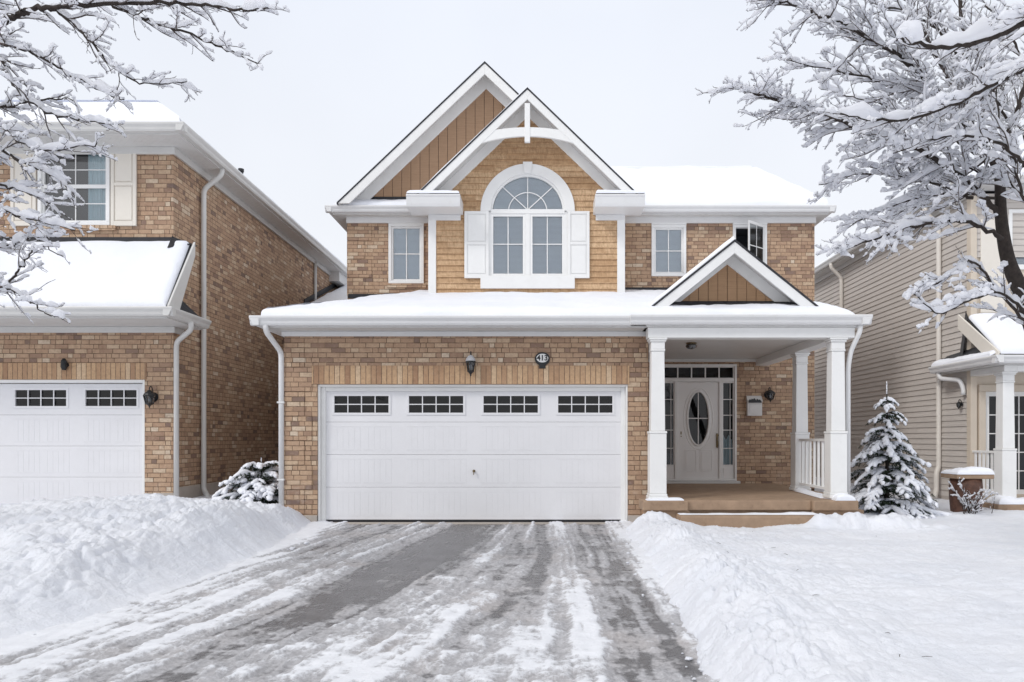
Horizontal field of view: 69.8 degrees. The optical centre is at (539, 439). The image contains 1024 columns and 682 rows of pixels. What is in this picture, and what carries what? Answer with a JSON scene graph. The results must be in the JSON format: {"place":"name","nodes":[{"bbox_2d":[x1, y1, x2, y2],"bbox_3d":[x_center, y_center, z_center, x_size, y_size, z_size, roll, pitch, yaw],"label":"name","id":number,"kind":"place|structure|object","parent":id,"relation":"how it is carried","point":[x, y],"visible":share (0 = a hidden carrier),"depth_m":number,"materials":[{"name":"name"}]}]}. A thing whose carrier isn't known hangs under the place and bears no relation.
{"place":"outdoors","nodes":[
{"label":"outdoors","id":0,"kind":"place"},
{"bbox_2d":[0,0,289,323],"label":"bare tree","id":1,"kind":"object","parent":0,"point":[38,147],"visible":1,"depth_m":5.89,"materials":[{"name":"white plant"}]},
{"bbox_2d":[0,490,310,638],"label":"snow bank","id":2,"kind":"structure","parent":0,"point":[70,560],"depth_m":7.10,"materials":[{"name":"white snow"}]},
{"bbox_2d":[211,457,278,503],"bbox_3d":[-4.527,0.749,12.025,1.774,0.951,1.677,0,0,-17],"label":"evergreen shrub","id":3,"kind":"object","parent":2,"relation":"on","point":[259,482],"visible":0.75,"depth_m":11.65,"materials":[{"name":"green plant"}]},
{"bbox_2d":[0,520,720,681],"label":"driveway","id":4,"kind":"structure","parent":0,"point":[552,601],"depth_m":5.67,"materials":[{"name":"grey asphalt"}]},
{"bbox_2d":[32,528,705,679],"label":"snow crumbs","id":5,"kind":"object","parent":4,"relation":"on","point":[686,657],"visible":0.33,"depth_m":6.20,"materials":[{"name":"white snow"}]},
{"bbox_2d":[0,0,1023,265],"label":"sky","id":6,"kind":"structure","parent":0,"point":[342,83],"materials":[{"name":"white"}]},
{"bbox_2d":[626,477,1023,681],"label":"snow lawn","id":7,"kind":"structure","parent":0,"point":[946,593],"depth_m":5.70,"materials":[{"name":"white snow"}]},
{"bbox_2d":[695,0,1023,333],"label":"bare tree","id":8,"kind":"object","parent":7,"relation":"on","point":[927,96],"visible":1,"depth_m":6.80,"materials":[{"name":"white plant"}]},
{"bbox_2d":[851,381,951,518],"bbox_3d":[6.041,0.205,12.920,1.875,2.462,1.870,0,0,-26],"label":"spruce tree","id":9,"kind":"object","parent":7,"relation":"on","point":[875,475],"visible":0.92,"depth_m":12.63,"materials":[{"name":"green plant"}]},
{"bbox_2d":[941,466,994,511],"bbox_3d":[7.480,0.917,12.840,0.640,0.906,0.540,0,0,0],"label":"planter","id":10,"kind":"object","parent":7,"relation":"on","point":[972,481],"visible":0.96,"depth_m":12.62,"materials":[{"name":"brown ceramic"}]},
{"bbox_2d":[948,477,998,513],"bbox_3d":[7.342,0.987,12.458,0.755,0.711,0.632,0,0,34],"label":"bare bush","id":11,"kind":"object","parent":7,"relation":"on","point":[964,501],"visible":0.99,"depth_m":12.47,"materials":[{"name":"white plant"}]},
{"label":"ground","id":12,"kind":"structure","parent":0,"visible":0},
{"bbox_2d":[0,100,346,503],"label":"brick house","id":13,"kind":"structure","parent":12,"relation":"on","point":[202,249],"depth_m":12.31,"materials":[{"name":"brown brick"}]},
{"bbox_2d":[60,358,68,369],"bbox_3d":[-7.875,-1.247,12.133,0.097,0.190,0.103,0,0,0],"label":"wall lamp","id":14,"kind":"object","parent":13,"relation":"attached to","point":[64,365],"visible":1,"depth_m":12.10,"materials":[{"name":"black metal"}]},
{"bbox_2d":[0,384,141,503],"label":"garage door","id":15,"kind":"structure","parent":13,"relation":"in","point":[58,441],"depth_m":12.31,"materials":[{"name":"metal"}]},
{"bbox_2d":[37,154,110,224],"bbox_3d":[-7.741,-4.215,12.568,1.198,1.309,0.807,0,0,0],"label":"window","id":16,"kind":"structure","parent":13,"relation":"in","point":[84,169],"depth_m":12.31,"materials":[{"name":"white paint"}]},
{"bbox_2d":[143,386,158,407],"bbox_3d":[-6.422,-0.702,12.078,0.193,0.362,0.235,0,0,0],"label":"wall lantern","id":17,"kind":"object","parent":13,"relation":"attached to","point":[153,396],"depth_m":12.04,"materials":[{"name":"black metal"}]},
{"bbox_2d":[249,61,872,527],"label":"brick house","id":18,"kind":"structure","parent":12,"relation":"on","point":[495,223],"depth_m":11.80,"materials":[{"name":"brown brick"}]},
{"bbox_2d":[388,223,423,282],"bbox_3d":[-2.771,-3.895,15.562,0.740,1.324,0.819,0,0,0],"label":"window","id":19,"kind":"structure","parent":18,"relation":"in","point":[405,240],"depth_m":15.25,"materials":[{"name":"white paint"}]},
{"bbox_2d":[466,351,475,375],"bbox_3d":[-1.072,-1.175,11.350,0.157,0.394,0.191,0,0,0],"label":"wall lantern","id":20,"kind":"object","parent":18,"relation":"attached to","point":[470,361],"depth_m":11.30,"materials":[{"name":"black metal"}]},
{"bbox_2d":[326,391,620,521],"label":"garage door","id":21,"kind":"structure","parent":18,"relation":"in","point":[392,456],"depth_m":11.58,"materials":[{"name":"metal"}]},
{"bbox_2d":[480,162,574,288],"bbox_3d":[-0.246,-4.251,14.582,1.870,2.502,0.165,0,0,0],"label":"arched window","id":22,"kind":"structure","parent":18,"relation":"in","point":[528,204],"depth_m":14.61,"materials":[{"name":"white paint"}]},
{"bbox_2d":[535,352,549,368],"bbox_3d":[0.036,-1.237,11.429,0.236,0.255,0.041,0,0,0],"label":"house number sign","id":23,"kind":"object","parent":18,"relation":"attached to","point":[542,359],"visible":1,"depth_m":11.41,"materials":[{"name":"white metal"}]},
{"bbox_2d":[651,223,686,275],"bbox_3d":[2.667,-3.957,15.562,0.727,1.144,0.819,0,0,0],"label":"window","id":24,"kind":"structure","parent":18,"relation":"in","point":[668,240],"depth_m":15.25,"materials":[{"name":"white paint"}]},
{"bbox_2d":[686,342,696,348],"bbox_3d":[2.600,-1.609,12.600,0.193,0.110,0.193,0,0,0],"label":"ceiling light","id":25,"kind":"object","parent":18,"relation":"attached to","point":[691,343],"visible":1,"depth_m":12.60,"materials":[{"name":"black metal"}]},
{"bbox_2d":[678,382,718,478],"bbox_3d":[3.282,-0.181,15.178,0.844,2.021,0.125,0,0,0],"label":"front door","id":26,"kind":"structure","parent":18,"relation":"in","point":[695,461],"depth_m":15.20,"materials":[{"name":"wood"}]},
{"bbox_2d":[732,220,766,263],"bbox_3d":[4.346,-3.957,15.370,0.713,1.144,1.205,0,0,0],"label":"window","id":27,"kind":"structure","parent":18,"relation":"in","point":[752,235],"depth_m":15.45,"materials":[{"name":"white paint"}]},
{"bbox_2d":[746,396,762,415],"bbox_3d":[4.422,-0.701,15.130,0.316,0.420,0.137,0,0,0],"label":"mailbox","id":28,"kind":"object","parent":18,"relation":"attached to","point":[753,405],"visible":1,"depth_m":15.09,"materials":[{"name":"metal"}]},
{"bbox_2d":[764,387,775,401],"bbox_3d":[4.726,-0.929,15.071,0.203,0.310,0.247,0,0,0],"label":"wall lantern","id":29,"kind":"object","parent":18,"relation":"attached to","point":[768,394],"depth_m":15.02,"materials":[{"name":"black metal"}]},
{"bbox_2d":[815,143,1023,509],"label":"neighboring house","id":30,"kind":"structure","parent":12,"relation":"on","point":[972,358],"depth_m":15.54,"materials":[{"name":"beige plastic"}]},
{"bbox_2d":[956,399,962,408],"bbox_3d":[8.382,-0.709,14.661,0.109,0.197,0.094,0,0,0],"label":"wall lantern","id":31,"kind":"object","parent":30,"relation":"attached to","point":[960,403],"depth_m":14.65,"materials":[{"name":"black metal"}]},
{"bbox_2d":[986,392,1023,493],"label":"glass door","id":32,"kind":"structure","parent":30,"relation":"in","point":[1019,491],"depth_m":14.40,"materials":[{"name":"white paint"}]},
{"bbox_2d":[1008,209,1023,269],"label":"window","id":33,"kind":"structure","parent":30,"relation":"in","point":[1020,260],"depth_m":14.36,"materials":[{"name":"white paint"}]}
]}

